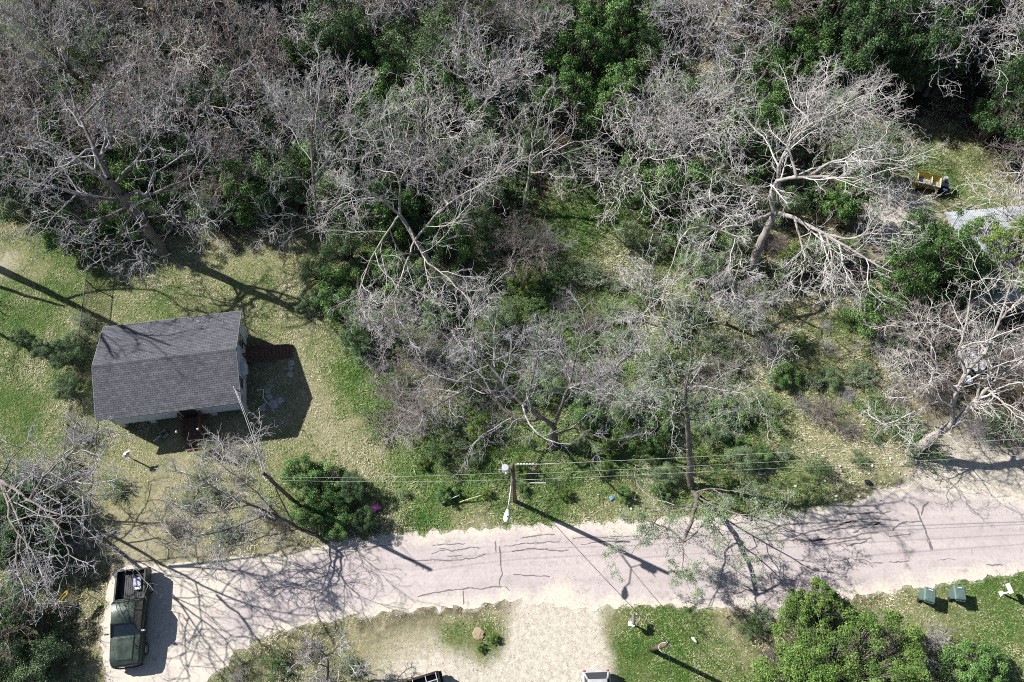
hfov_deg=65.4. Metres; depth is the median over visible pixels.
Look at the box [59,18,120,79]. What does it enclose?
bare shrub
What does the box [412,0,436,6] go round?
evergreen shrub
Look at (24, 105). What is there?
bare tree
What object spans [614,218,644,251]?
evergreen shrub
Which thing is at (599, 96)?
evergreen shrub
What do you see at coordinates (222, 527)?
bare shrub
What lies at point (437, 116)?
bare tree
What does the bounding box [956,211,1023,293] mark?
live oak tree
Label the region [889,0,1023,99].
bare tree
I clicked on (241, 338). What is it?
window
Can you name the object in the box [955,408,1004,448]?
bare shrub
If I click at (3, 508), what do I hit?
evergreen shrub
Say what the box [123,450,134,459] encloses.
camera post
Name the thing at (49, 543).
evergreen shrub
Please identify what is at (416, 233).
bare shrub
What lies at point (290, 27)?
bare shrub
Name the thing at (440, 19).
bare shrub
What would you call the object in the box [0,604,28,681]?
evergreen shrub
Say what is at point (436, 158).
bare shrub
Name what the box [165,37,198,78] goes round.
bare shrub
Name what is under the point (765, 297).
bare shrub
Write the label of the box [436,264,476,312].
bare shrub
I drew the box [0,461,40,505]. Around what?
evergreen shrub
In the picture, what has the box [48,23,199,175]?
bare tree
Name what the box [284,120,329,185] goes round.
evergreen shrub
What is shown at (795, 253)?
evergreen shrub
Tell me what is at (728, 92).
bare tree
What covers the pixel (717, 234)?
evergreen shrub
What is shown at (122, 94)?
evergreen shrub
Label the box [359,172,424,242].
evergreen shrub
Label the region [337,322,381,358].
evergreen shrub
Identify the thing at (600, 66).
bare shrub
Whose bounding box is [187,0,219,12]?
evergreen shrub
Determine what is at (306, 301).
evergreen shrub
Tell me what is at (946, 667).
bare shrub
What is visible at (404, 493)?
evergreen shrub
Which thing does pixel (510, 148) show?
bare shrub
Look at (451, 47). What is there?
bare shrub
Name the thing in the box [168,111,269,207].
bare tree
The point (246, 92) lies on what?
bare shrub
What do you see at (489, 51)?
bare shrub
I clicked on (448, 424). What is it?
bare shrub
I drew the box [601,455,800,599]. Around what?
leaning tree
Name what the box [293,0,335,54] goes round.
evergreen shrub
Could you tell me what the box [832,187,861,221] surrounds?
evergreen shrub
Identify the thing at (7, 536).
evergreen shrub
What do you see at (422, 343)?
bare shrub
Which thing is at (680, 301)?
bare shrub
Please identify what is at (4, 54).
evergreen shrub
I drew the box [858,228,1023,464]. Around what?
pecan tree
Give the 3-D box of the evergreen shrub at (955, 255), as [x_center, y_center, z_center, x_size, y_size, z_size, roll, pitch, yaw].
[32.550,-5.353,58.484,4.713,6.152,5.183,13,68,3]
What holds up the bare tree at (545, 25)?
on the ground at (548, 636)
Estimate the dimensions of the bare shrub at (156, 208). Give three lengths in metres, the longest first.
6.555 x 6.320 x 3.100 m
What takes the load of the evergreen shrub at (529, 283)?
on the ground at (548, 636)
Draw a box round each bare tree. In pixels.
[0,0,36,51]
[0,0,73,122]
[0,0,120,91]
[0,46,62,176]
[0,57,243,289]
[0,78,84,200]
[0,407,159,625]
[0,580,50,664]
[2,0,75,37]
[47,0,147,59]
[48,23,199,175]
[69,0,237,117]
[90,26,279,168]
[91,0,215,53]
[147,408,320,583]
[160,0,298,123]
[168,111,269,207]
[203,28,408,261]
[210,0,337,70]
[218,0,228,20]
[254,49,393,156]
[286,628,389,681]
[290,82,543,359]
[308,0,398,50]
[336,0,464,46]
[354,57,490,201]
[372,96,520,227]
[376,282,677,477]
[423,0,554,131]
[429,0,544,56]
[483,0,578,76]
[485,74,622,215]
[488,212,567,284]
[532,0,608,24]
[568,77,722,236]
[583,294,808,489]
[601,243,712,358]
[615,40,769,165]
[624,43,768,171]
[632,0,788,99]
[657,0,799,67]
[694,263,798,348]
[711,0,832,49]
[778,50,927,166]
[871,278,997,401]
[884,0,973,29]
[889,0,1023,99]
[948,156,1023,267]
[962,0,1023,60]
[969,12,1023,97]
[984,98,1023,180]
[996,322,1023,411]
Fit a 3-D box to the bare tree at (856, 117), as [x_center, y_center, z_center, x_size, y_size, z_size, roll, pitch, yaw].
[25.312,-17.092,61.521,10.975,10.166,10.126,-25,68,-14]
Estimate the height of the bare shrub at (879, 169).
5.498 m
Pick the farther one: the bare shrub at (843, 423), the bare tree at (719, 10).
the bare tree at (719, 10)
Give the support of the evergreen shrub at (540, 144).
on the ground at (548, 636)
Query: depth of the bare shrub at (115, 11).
70.79 m
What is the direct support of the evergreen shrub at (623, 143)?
on the ground at (548, 636)
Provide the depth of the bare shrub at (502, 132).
65.18 m
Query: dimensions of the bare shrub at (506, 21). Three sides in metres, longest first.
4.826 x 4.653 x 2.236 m
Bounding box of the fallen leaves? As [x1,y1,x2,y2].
[2,0,1023,681]
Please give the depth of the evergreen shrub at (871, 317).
57.81 m
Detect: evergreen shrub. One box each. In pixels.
[0,38,30,81]
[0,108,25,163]
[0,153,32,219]
[0,155,66,252]
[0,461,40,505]
[0,468,58,528]
[0,494,17,516]
[0,502,41,583]
[0,576,47,642]
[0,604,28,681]
[0,629,71,681]
[0,652,31,681]
[9,326,40,350]
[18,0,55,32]
[18,0,57,20]
[19,513,71,577]
[23,97,80,158]
[29,195,101,260]
[30,337,51,358]
[44,338,96,373]
[45,79,78,115]
[50,372,83,410]
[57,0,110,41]
[59,328,91,347]
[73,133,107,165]
[77,14,136,71]
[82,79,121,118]
[84,200,135,250]
[96,155,129,196]
[103,186,160,240]
[106,105,152,165]
[107,79,137,113]
[108,146,171,197]
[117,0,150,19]
[123,98,189,188]
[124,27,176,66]
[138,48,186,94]
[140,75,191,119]
[155,130,223,189]
[155,170,197,213]
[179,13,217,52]
[182,62,255,138]
[182,182,232,237]
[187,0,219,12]
[200,164,235,215]
[208,60,236,92]
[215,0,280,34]
[215,151,287,227]
[237,15,260,37]
[239,138,310,216]
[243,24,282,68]
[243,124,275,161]
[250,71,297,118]
[264,0,287,12]
[269,173,317,215]
[275,30,328,78]
[280,451,323,489]
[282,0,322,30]
[282,139,305,173]
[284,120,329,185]
[286,496,334,535]
[290,0,316,7]
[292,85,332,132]
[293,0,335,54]
[294,288,322,314]
[294,460,347,518]
[297,252,328,289]
[298,0,375,86]
[303,153,367,225]
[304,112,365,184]
[311,261,372,318]
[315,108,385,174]
[315,497,353,541]
[318,222,369,268]
[331,0,356,19]
[335,9,386,69]
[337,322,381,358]
[337,469,367,510]
[344,296,387,339]
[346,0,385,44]
[351,504,378,536]
[352,46,400,116]
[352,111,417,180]
[354,180,408,235]
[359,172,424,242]
[367,247,410,298]
[368,27,416,78]
[376,11,411,52]
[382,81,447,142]
[384,109,425,176]
[390,24,456,107]
[396,488,409,498]
[399,257,446,300]
[409,53,473,131]
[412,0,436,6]
[413,457,430,469]
[419,129,469,189]
[419,206,478,273]
[419,294,458,337]
[428,163,466,195]
[433,0,462,16]
[434,32,463,69]
[434,482,458,502]
[437,38,491,100]
[453,88,503,137]
[454,122,504,176]
[460,0,510,58]
[460,42,512,95]
[462,201,501,245]
[466,412,492,442]
[468,446,484,466]
[469,176,508,216]
[476,642,484,652]
[478,488,492,498]
[484,303,519,345]
[486,633,498,642]
[505,265,544,295]
[509,455,529,479]
[513,0,567,31]
[514,122,552,166]
[516,482,527,496]
[520,366,568,406]
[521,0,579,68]
[522,3,555,44]
[523,437,534,446]
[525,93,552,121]
[526,51,595,136]
[538,0,621,96]
[547,0,604,62]
[557,144,585,181]
[557,486,571,500]
[567,436,582,450]
[568,397,603,434]
[570,70,647,150]
[572,0,636,55]
[576,37,646,104]
[577,0,621,29]
[594,461,610,478]
[602,435,621,459]
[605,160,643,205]
[609,0,646,20]
[609,386,648,422]
[613,113,660,168]
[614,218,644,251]
[615,484,631,502]
[618,140,684,222]
[620,17,660,63]
[622,26,666,80]
[628,0,667,36]
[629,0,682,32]
[639,198,727,267]
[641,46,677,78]
[641,163,665,187]
[641,406,675,442]
[644,441,663,461]
[649,67,699,130]
[650,461,684,489]
[650,482,671,501]
[653,147,730,207]
[656,100,696,133]
[669,212,712,260]
[673,245,722,294]
[680,158,730,211]
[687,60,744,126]
[691,416,730,448]
[695,452,705,460]
[706,220,732,251]
[707,394,745,426]
[709,95,788,188]
[712,220,753,269]
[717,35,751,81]
[719,79,762,116]
[721,429,743,452]
[722,443,764,476]
[722,472,734,488]
[723,74,792,154]
[728,239,753,267]
[729,0,757,19]
[732,41,794,109]
[753,443,773,468]
[754,0,815,71]
[758,184,804,226]
[764,360,800,389]
[768,254,799,287]
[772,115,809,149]
[773,0,843,22]
[774,239,816,273]
[780,28,814,71]
[781,24,839,94]
[787,329,807,353]
[791,15,810,38]
[793,228,839,270]
[802,0,868,45]
[814,364,841,391]
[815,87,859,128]
[819,168,880,227]
[825,0,920,109]
[825,43,862,89]
[828,0,928,74]
[831,234,870,268]
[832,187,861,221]
[838,276,908,337]
[840,0,958,38]
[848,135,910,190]
[860,0,966,96]
[873,218,950,321]
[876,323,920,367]
[880,286,936,335]
[892,0,984,95]
[898,200,955,263]
[909,207,991,309]
[916,0,983,82]
[924,0,1000,54]
[928,239,998,304]
[936,260,1006,312]
[966,0,1010,54]
[967,42,1023,121]
[969,0,1023,35]
[971,55,1023,141]
[980,18,1023,99]
[983,0,1023,52]
[990,81,1023,169]
[994,1,1023,50]
[999,97,1023,155]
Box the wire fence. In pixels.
[34,232,100,674]
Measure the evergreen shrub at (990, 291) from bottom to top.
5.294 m
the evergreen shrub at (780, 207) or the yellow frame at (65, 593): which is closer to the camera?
the yellow frame at (65, 593)
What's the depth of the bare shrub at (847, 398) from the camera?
56.99 m
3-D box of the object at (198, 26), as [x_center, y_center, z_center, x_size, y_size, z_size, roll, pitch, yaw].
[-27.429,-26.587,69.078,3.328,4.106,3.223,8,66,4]
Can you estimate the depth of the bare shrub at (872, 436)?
55.78 m
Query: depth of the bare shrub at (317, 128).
65.91 m
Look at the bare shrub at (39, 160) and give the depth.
63.60 m
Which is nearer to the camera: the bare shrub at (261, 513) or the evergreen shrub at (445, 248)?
the bare shrub at (261, 513)
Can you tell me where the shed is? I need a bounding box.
[940,205,1023,312]
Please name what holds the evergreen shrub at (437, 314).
on the ground at (548, 636)
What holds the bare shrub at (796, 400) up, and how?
on the ground at (548, 636)
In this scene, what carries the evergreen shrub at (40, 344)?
on the ground at (548, 636)
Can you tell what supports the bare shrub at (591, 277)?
on the ground at (548, 636)
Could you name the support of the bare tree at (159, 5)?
on the ground at (548, 636)
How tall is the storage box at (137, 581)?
0.280 m
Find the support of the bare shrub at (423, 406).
on the ground at (548, 636)
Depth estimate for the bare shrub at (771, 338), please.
58.15 m
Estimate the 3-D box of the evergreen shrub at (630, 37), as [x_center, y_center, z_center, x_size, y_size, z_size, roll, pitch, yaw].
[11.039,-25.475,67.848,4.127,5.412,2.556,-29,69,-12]
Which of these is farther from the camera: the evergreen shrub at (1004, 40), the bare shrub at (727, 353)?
the evergreen shrub at (1004, 40)
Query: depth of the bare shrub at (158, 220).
62.17 m
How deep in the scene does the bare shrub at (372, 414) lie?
55.82 m
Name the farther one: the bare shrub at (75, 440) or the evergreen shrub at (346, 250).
the evergreen shrub at (346, 250)
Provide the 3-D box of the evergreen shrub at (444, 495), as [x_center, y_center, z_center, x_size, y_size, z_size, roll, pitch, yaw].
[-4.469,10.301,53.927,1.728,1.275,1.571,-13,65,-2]
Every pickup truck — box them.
[104,567,152,669]
[401,671,443,681]
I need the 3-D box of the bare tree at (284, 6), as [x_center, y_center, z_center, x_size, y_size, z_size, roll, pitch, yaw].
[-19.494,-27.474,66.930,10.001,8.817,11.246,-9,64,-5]
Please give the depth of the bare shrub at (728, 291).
59.99 m
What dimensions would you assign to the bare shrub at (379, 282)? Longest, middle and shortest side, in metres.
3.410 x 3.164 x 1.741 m
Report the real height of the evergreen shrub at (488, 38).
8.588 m
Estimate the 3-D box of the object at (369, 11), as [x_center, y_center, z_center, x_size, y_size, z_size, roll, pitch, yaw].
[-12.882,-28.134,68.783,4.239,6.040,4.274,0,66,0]
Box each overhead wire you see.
[282,479,510,481]
[309,472,510,477]
[515,480,666,642]
[526,460,1023,482]
[531,455,1017,479]
[533,447,1023,473]
[550,438,1023,463]
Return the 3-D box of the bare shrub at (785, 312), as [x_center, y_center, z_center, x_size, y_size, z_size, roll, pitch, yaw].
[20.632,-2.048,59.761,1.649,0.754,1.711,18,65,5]
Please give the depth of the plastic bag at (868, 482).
54.69 m
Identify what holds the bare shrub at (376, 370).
on the ground at (548, 636)
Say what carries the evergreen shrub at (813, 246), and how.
on the ground at (548, 636)
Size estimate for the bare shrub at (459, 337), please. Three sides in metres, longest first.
8.151 x 7.304 x 7.249 m
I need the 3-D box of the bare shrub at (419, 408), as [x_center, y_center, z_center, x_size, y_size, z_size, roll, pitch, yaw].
[-6.903,4.269,54.197,6.489,5.980,6.687,-31,67,-10]
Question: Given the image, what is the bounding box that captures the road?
[100,482,1023,681]
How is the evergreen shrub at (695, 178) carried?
on the ground at (548, 636)
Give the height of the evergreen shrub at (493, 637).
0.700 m
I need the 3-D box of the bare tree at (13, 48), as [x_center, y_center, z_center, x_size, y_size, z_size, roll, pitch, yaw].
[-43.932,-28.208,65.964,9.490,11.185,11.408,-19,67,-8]
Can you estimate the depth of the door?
55.46 m
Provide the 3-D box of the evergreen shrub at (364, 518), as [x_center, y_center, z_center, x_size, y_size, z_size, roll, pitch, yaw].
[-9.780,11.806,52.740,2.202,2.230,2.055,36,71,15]
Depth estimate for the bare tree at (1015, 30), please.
62.79 m
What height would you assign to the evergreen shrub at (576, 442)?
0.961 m
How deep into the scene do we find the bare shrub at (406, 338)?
58.41 m
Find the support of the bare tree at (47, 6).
on the ground at (548, 636)
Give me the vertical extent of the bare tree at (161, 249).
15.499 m
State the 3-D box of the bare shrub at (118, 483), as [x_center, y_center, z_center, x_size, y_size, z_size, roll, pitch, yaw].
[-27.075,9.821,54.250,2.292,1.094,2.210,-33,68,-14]
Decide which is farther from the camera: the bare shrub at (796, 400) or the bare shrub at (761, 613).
the bare shrub at (796, 400)
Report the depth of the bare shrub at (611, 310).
59.28 m
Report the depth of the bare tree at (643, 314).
56.35 m
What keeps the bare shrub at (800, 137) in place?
on the ground at (548, 636)
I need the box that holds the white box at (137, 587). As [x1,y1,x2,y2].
[134,586,141,589]
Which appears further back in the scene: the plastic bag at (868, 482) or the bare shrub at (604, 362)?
the bare shrub at (604, 362)
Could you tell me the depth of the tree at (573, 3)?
65.53 m
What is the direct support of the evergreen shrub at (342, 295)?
on the ground at (548, 636)
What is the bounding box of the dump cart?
[914,171,949,196]
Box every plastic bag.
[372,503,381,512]
[864,480,871,485]
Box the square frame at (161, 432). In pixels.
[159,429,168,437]
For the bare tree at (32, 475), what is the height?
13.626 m
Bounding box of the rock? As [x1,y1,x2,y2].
[472,627,484,640]
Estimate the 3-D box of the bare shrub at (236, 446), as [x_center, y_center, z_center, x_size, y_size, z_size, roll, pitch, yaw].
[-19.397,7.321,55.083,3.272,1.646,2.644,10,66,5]
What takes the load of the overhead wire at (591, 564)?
attached to the utility pole at (658, 647)
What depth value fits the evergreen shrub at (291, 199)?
62.03 m
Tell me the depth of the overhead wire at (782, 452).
46.81 m
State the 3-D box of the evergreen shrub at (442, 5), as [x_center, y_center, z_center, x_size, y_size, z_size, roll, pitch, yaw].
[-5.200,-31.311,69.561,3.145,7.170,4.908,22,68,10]
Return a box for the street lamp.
[503,472,512,522]
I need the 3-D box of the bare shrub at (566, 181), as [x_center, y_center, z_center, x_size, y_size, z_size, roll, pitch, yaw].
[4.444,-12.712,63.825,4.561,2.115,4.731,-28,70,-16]
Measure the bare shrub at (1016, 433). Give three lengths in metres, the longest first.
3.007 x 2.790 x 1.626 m
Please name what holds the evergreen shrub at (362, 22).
on the ground at (548, 636)
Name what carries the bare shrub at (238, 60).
on the ground at (548, 636)
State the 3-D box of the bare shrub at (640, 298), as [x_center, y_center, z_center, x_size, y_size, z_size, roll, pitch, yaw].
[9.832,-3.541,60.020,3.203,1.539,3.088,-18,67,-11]
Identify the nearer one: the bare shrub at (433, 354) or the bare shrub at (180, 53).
the bare shrub at (433, 354)
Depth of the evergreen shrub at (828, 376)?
57.04 m
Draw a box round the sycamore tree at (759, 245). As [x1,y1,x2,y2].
[619,49,960,328]
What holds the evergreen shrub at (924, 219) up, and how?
on the ground at (548, 636)
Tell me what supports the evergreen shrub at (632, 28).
on the ground at (548, 636)
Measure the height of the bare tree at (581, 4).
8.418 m
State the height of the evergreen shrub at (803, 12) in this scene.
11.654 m
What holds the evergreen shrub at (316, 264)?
on the ground at (548, 636)
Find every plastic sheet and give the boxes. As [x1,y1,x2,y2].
[957,347,986,371]
[964,375,972,384]
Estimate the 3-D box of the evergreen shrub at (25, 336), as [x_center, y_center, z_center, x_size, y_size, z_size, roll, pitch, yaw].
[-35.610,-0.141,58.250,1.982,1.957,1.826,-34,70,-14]
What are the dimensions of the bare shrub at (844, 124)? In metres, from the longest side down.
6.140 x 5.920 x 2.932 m
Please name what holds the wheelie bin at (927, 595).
on the ground at (548, 636)
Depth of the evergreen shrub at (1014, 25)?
66.20 m
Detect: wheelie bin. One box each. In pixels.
[917,586,935,603]
[947,585,966,601]
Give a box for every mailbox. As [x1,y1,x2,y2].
[628,613,635,626]
[998,583,1013,596]
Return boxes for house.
[91,311,292,450]
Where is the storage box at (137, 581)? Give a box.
[133,577,141,586]
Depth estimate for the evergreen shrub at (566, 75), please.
62.90 m
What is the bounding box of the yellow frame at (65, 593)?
[57,590,82,602]
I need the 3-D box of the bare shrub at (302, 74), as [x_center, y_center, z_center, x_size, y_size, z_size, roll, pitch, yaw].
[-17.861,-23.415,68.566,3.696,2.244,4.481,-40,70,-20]
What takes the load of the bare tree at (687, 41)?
on the ground at (548, 636)
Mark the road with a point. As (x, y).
(199, 630)
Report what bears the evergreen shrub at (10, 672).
on the ground at (548, 636)
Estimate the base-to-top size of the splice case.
0.120 m
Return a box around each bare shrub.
[0,0,58,44]
[0,54,48,104]
[0,79,21,119]
[0,138,67,200]
[14,53,67,97]
[16,113,54,160]
[23,132,76,182]
[26,45,93,91]
[29,548,67,582]
[41,467,68,486]
[43,451,78,486]
[50,0,100,21]
[51,26,86,68]
[52,489,85,524]
[53,150,129,207]
[53,417,96,449]
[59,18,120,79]
[59,100,106,139]
[62,518,100,561]
[66,80,108,140]
[66,159,121,247]
[66,342,95,367]
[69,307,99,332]
[76,55,133,86]
[90,0,144,31]
[92,121,158,185]
[94,105,152,156]
[95,7,143,35]
[96,470,129,500]
[102,170,180,245]
[127,3,201,44]
[127,69,161,99]
[142,123,205,173]
[142,197,187,242]
[148,38,195,68]
[154,0,197,18]
[161,190,214,241]
[161,515,183,542]
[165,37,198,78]
[170,0,236,31]
[170,73,213,126]
[176,485,200,516]
[179,30,224,70]
[185,465,212,492]
[192,71,248,129]
[195,482,232,508]
[196,134,250,184]
[196,139,248,173]
[197,439,222,459]
[203,517,242,545]
[210,28,268,88]
[212,428,253,466]
[224,651,252,681]
[227,37,282,74]
[227,190,282,231]
[227,465,246,487]
[228,71,259,113]
[229,0,293,30]
[233,101,292,156]
[239,491,275,529]
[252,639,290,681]
[260,139,299,166]
[266,513,287,535]
[268,4,300,36]
[274,75,343,135]
[278,11,309,40]
[282,51,330,81]
[282,86,308,120]
[287,108,339,133]
[288,634,325,671]
[291,163,324,194]
[292,651,340,681]
[303,193,365,238]
[317,63,368,116]
[321,40,371,83]
[334,650,361,681]
[338,279,424,363]
[340,84,404,122]
[344,304,380,331]
[350,313,402,375]
[351,389,397,442]
[356,256,384,291]
[357,349,395,391]
[359,254,390,291]
[365,16,408,59]
[366,0,402,24]
[366,353,459,445]
[367,33,432,74]
[368,224,403,253]
[368,361,411,409]
[380,0,434,27]
[380,368,418,399]
[382,282,428,320]
[384,82,453,131]
[384,394,432,453]
[385,252,423,285]
[387,324,414,355]
[388,299,412,322]
[391,167,432,202]
[398,331,443,374]
[399,228,425,252]
[400,270,508,376]
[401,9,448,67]
[401,167,464,231]
[402,393,443,424]
[406,336,449,376]
[408,212,468,258]
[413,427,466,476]
[414,0,467,40]
[414,286,431,301]
[415,0,471,31]
[419,316,455,348]
[420,129,454,179]
[426,251,450,268]
[427,357,461,392]
[430,408,457,440]
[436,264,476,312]
[437,32,466,67]
[440,160,512,228]
[449,128,507,176]
[449,258,477,282]
[452,130,525,184]
[455,332,482,362]
[456,17,526,56]
[456,374,494,413]
[459,278,492,300]
[465,120,529,164]
[466,161,542,217]
[468,396,515,447]
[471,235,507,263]
[472,23,541,79]
[476,325,496,347]
[476,375,515,424]
[481,293,514,323]
[486,334,515,358]
[486,348,522,390]
[491,272,524,293]
[492,0,521,37]
[496,77,540,121]
[497,218,539,249]
[501,118,549,163]
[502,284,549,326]
[502,319,531,350]
[508,22,547,70]
[511,382,545,411]
[517,128,576,180]
[520,72,555,120]
[521,223,583,264]
[522,49,595,91]
[527,317,560,354]
[527,344,557,384]
[533,251,583,298]
[541,329,564,350]
[543,157,595,208]
[545,343,593,381]
[546,287,575,318]
[550,371,597,425]
[553,306,588,330]
[562,116,627,163]
[562,326,600,362]
[562,366,591,392]
[564,257,611,289]
[574,306,611,343]
[575,53,622,78]
[580,360,618,406]
[588,341,632,393]
[590,296,637,329]
[599,325,637,351]
[603,274,630,295]
[606,377,651,432]
[609,324,638,351]
[615,97,662,142]
[620,277,661,311]
[625,353,658,385]
[628,258,661,290]
[628,337,686,382]
[630,76,666,106]
[634,232,669,257]
[637,411,676,445]
[643,372,685,421]
[651,377,690,415]
[655,303,691,349]
[659,39,692,72]
[666,294,702,316]
[669,343,712,385]
[671,353,712,393]
[677,294,713,328]
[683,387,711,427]
[685,84,720,126]
[688,232,712,260]
[690,324,737,357]
[694,171,756,212]
[696,350,738,391]
[703,269,735,307]
[705,334,750,366]
[708,40,754,76]
[711,331,753,373]
[723,396,761,428]
[724,2,761,35]
[725,297,761,328]
[730,132,803,184]
[734,382,786,439]
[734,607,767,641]
[740,311,773,332]
[742,330,784,370]
[747,273,790,316]
[747,327,799,360]
[747,600,772,630]
[755,641,782,666]
[761,232,790,261]
[766,330,788,350]
[767,66,805,115]
[769,98,826,147]
[774,443,793,460]
[776,304,797,323]
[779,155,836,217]
[784,391,818,418]
[799,389,843,430]
[800,253,841,286]
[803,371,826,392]
[803,451,838,482]
[806,88,876,153]
[817,315,832,332]
[818,127,886,176]
[818,336,836,357]
[831,412,862,444]
[833,386,857,404]
[836,253,869,282]
[836,414,855,433]
[840,315,862,331]
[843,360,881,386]
[846,315,910,370]
[847,362,875,379]
[849,447,871,471]
[853,384,905,434]
[857,116,911,156]
[862,425,888,446]
[866,395,887,409]
[876,378,913,413]
[880,404,925,447]
[890,420,951,475]
[904,642,938,677]
[912,340,946,368]
[914,306,947,335]
[915,379,959,417]
[920,614,955,671]
[926,282,969,322]
[926,645,962,681]
[934,330,966,362]
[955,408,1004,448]
[964,308,1004,338]
[974,404,1023,453]
[993,328,1023,360]
[1001,417,1023,452]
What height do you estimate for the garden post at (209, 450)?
1.400 m
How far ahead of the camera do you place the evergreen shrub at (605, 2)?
68.27 m
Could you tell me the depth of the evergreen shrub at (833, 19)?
65.99 m
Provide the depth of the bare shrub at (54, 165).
64.44 m
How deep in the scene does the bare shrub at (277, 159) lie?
64.57 m
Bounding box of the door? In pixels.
[179,409,197,417]
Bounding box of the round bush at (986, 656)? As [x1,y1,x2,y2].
[936,634,1013,681]
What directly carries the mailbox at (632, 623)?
on the ground at (548, 636)
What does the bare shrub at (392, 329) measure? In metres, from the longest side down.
8.110 x 6.603 x 5.752 m
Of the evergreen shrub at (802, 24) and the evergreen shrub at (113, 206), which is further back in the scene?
the evergreen shrub at (802, 24)
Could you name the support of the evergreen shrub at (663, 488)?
on the ground at (548, 636)
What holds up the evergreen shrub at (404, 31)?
on the ground at (548, 636)
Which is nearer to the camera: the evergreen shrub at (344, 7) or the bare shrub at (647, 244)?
the bare shrub at (647, 244)
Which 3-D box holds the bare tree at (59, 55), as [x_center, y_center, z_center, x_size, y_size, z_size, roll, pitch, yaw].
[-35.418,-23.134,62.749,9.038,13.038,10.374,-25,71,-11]
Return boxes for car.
[581,669,610,681]
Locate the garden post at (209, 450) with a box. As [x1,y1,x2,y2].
[207,448,217,458]
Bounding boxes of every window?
[238,331,243,351]
[239,374,243,390]
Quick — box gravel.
[7,202,1019,681]
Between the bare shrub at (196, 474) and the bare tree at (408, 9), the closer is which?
the bare shrub at (196, 474)
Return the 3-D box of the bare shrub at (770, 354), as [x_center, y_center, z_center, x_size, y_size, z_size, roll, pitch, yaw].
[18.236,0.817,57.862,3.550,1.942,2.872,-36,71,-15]
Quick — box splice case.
[530,482,545,483]
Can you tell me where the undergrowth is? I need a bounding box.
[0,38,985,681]
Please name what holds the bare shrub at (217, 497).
on the ground at (548, 636)
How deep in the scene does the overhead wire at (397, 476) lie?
47.70 m
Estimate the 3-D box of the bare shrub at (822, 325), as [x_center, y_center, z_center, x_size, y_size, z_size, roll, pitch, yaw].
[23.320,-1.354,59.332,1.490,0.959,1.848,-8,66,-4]
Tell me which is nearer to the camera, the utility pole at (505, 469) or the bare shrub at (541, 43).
the utility pole at (505, 469)
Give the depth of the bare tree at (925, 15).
64.66 m
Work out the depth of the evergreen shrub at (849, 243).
60.13 m
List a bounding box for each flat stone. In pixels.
[265,394,272,399]
[267,400,277,408]
[275,397,284,403]
[288,360,294,366]
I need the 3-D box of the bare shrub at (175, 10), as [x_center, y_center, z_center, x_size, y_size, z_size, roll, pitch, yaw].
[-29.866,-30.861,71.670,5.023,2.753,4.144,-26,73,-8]
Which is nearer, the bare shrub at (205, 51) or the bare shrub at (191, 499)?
the bare shrub at (191, 499)
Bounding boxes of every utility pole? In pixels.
[261,471,299,505]
[499,462,538,502]
[649,641,670,653]
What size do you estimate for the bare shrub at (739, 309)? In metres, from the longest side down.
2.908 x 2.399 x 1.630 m
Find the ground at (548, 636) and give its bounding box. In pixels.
[0,0,1023,681]
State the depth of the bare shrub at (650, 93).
67.61 m
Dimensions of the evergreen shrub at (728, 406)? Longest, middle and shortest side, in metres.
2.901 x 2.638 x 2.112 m
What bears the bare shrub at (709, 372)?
on the ground at (548, 636)
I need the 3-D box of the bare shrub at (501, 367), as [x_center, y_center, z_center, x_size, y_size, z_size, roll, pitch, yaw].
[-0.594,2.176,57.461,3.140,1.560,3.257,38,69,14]
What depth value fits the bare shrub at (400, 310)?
59.51 m
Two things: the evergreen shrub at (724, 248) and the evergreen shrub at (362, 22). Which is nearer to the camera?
the evergreen shrub at (724, 248)
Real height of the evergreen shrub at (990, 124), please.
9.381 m
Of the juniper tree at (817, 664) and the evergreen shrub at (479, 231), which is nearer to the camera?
the juniper tree at (817, 664)
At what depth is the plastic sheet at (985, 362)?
57.84 m
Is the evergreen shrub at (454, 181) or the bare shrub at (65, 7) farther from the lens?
the bare shrub at (65, 7)
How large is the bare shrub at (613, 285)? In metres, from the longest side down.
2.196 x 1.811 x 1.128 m
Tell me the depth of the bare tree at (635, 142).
59.41 m
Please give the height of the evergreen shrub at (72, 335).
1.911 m
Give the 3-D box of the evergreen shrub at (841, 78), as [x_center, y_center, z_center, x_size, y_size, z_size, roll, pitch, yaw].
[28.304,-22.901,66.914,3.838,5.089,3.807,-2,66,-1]
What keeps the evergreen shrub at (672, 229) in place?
on the ground at (548, 636)
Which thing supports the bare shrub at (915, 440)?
on the ground at (548, 636)
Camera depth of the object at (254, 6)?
68.66 m
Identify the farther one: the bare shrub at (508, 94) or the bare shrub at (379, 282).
the bare shrub at (508, 94)
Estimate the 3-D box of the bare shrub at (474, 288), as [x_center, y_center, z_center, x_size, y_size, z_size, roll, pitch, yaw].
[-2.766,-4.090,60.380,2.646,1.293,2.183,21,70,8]
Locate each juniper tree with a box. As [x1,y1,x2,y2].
[734,589,936,681]
[783,575,841,627]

